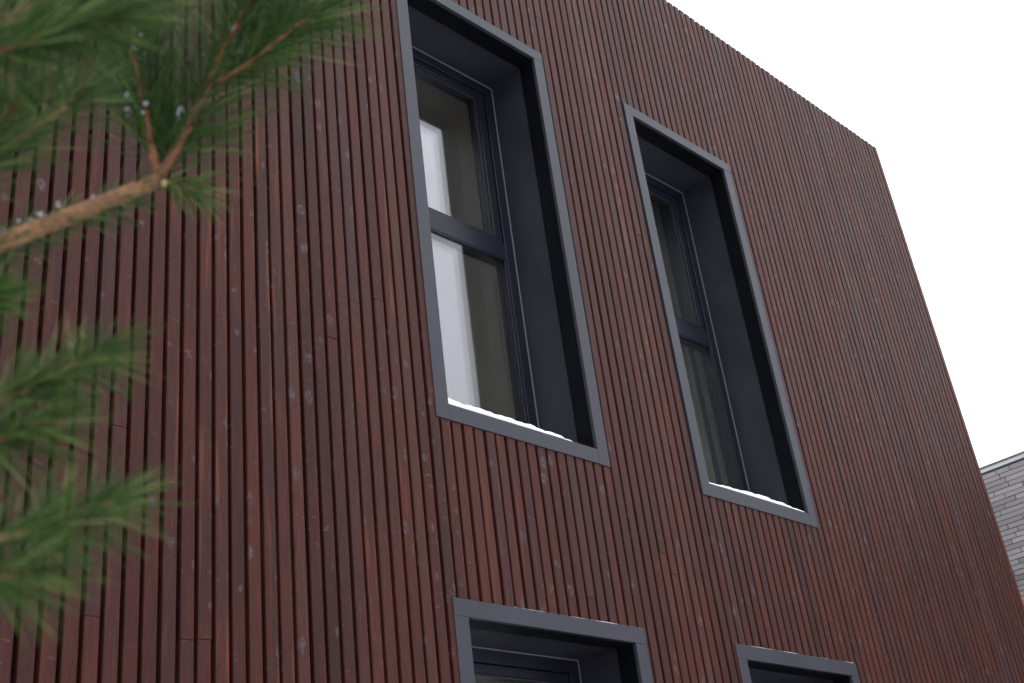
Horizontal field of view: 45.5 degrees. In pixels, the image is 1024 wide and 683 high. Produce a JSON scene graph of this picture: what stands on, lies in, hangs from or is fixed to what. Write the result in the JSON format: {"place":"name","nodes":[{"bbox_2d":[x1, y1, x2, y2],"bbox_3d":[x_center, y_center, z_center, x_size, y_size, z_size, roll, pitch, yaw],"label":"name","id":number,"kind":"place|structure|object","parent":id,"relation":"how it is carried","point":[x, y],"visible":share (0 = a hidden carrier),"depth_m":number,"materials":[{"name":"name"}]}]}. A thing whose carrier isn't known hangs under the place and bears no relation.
{"place":"outdoors","nodes":[
{"label":"outdoors","id":0,"kind":"place"},
{"bbox_2d":[0,0,401,656],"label":"pine tree","id":1,"kind":"object","parent":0,"point":[42,38],"visible":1,"depth_m":0.92,"materials":[{"name":"green plant"}]},
{"bbox_2d":[0,0,1023,682],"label":"timber house","id":2,"kind":"structure","parent":0,"point":[452,198],"depth_m":5.30,"materials":[{"name":"wood"},{"name":"metal"},{"name":"glass"}]},
{"bbox_2d":[396,0,609,466],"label":"window","id":3,"kind":"structure","parent":2,"relation":"in","point":[567,402],"depth_m":5.87,"materials":[{"name":"grey metal"}]},
{"bbox_2d":[448,398,572,441],"bbox_3d":[-0.095,0.383,5.040,0.730,0.036,0.313,20,-39,-41],"label":"snow strip","id":4,"kind":"object","parent":2,"relation":"on","point":[478,410],"visible":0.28,"depth_m":4.89,"materials":[{"name":"white snow"}]},
{"bbox_2d":[452,597,652,682],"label":"window","id":5,"kind":"structure","parent":2,"relation":"in","point":[604,652],"depth_m":4.78,"materials":[{"name":"grey metal"}]},
{"bbox_2d":[650,200,728,486],"bbox_3d":[1.398,0.177,7.691,2.250,3.140,0.070,20,-39,-41],"label":"curtain","id":6,"kind":"object","parent":2,"relation":"hanging from","point":[707,429],"visible":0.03,"depth_m":7.30,"materials":[{"name":"grey fabric"}]},
{"bbox_2d":[621,102,818,528],"bbox_3d":[0.967,-0.100,6.706,0.988,2.352,0.410,20,-39,-41],"label":"window","id":7,"kind":"structure","parent":2,"relation":"in","point":[773,466],"depth_m":6.94,"materials":[{"name":"grey metal"}]},
{"bbox_2d":[709,482,803,511],"bbox_3d":[1.115,0.826,6.151,0.815,0.034,0.313,20,-39,-41],"label":"snow strip","id":8,"kind":"object","parent":2,"relation":"on","point":[759,496],"visible":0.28,"depth_m":6.06,"materials":[{"name":"white snow"}]},
{"bbox_2d":[734,643,859,682],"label":"window","id":9,"kind":"structure","parent":2,"relation":"in","point":[756,664],"depth_m":5.74,"materials":[{"name":"grey metal"}]},
{"bbox_2d":[667,0,1023,467],"label":"sky","id":10,"kind":"structure","parent":0,"point":[936,87],"materials":[{"name":"white"}]},
{"bbox_2d":[980,451,1023,603],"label":"brick house","id":11,"kind":"structure","parent":0,"point":[1003,479],"depth_m":11.86,"materials":[{"name":"brick"}]}
]}

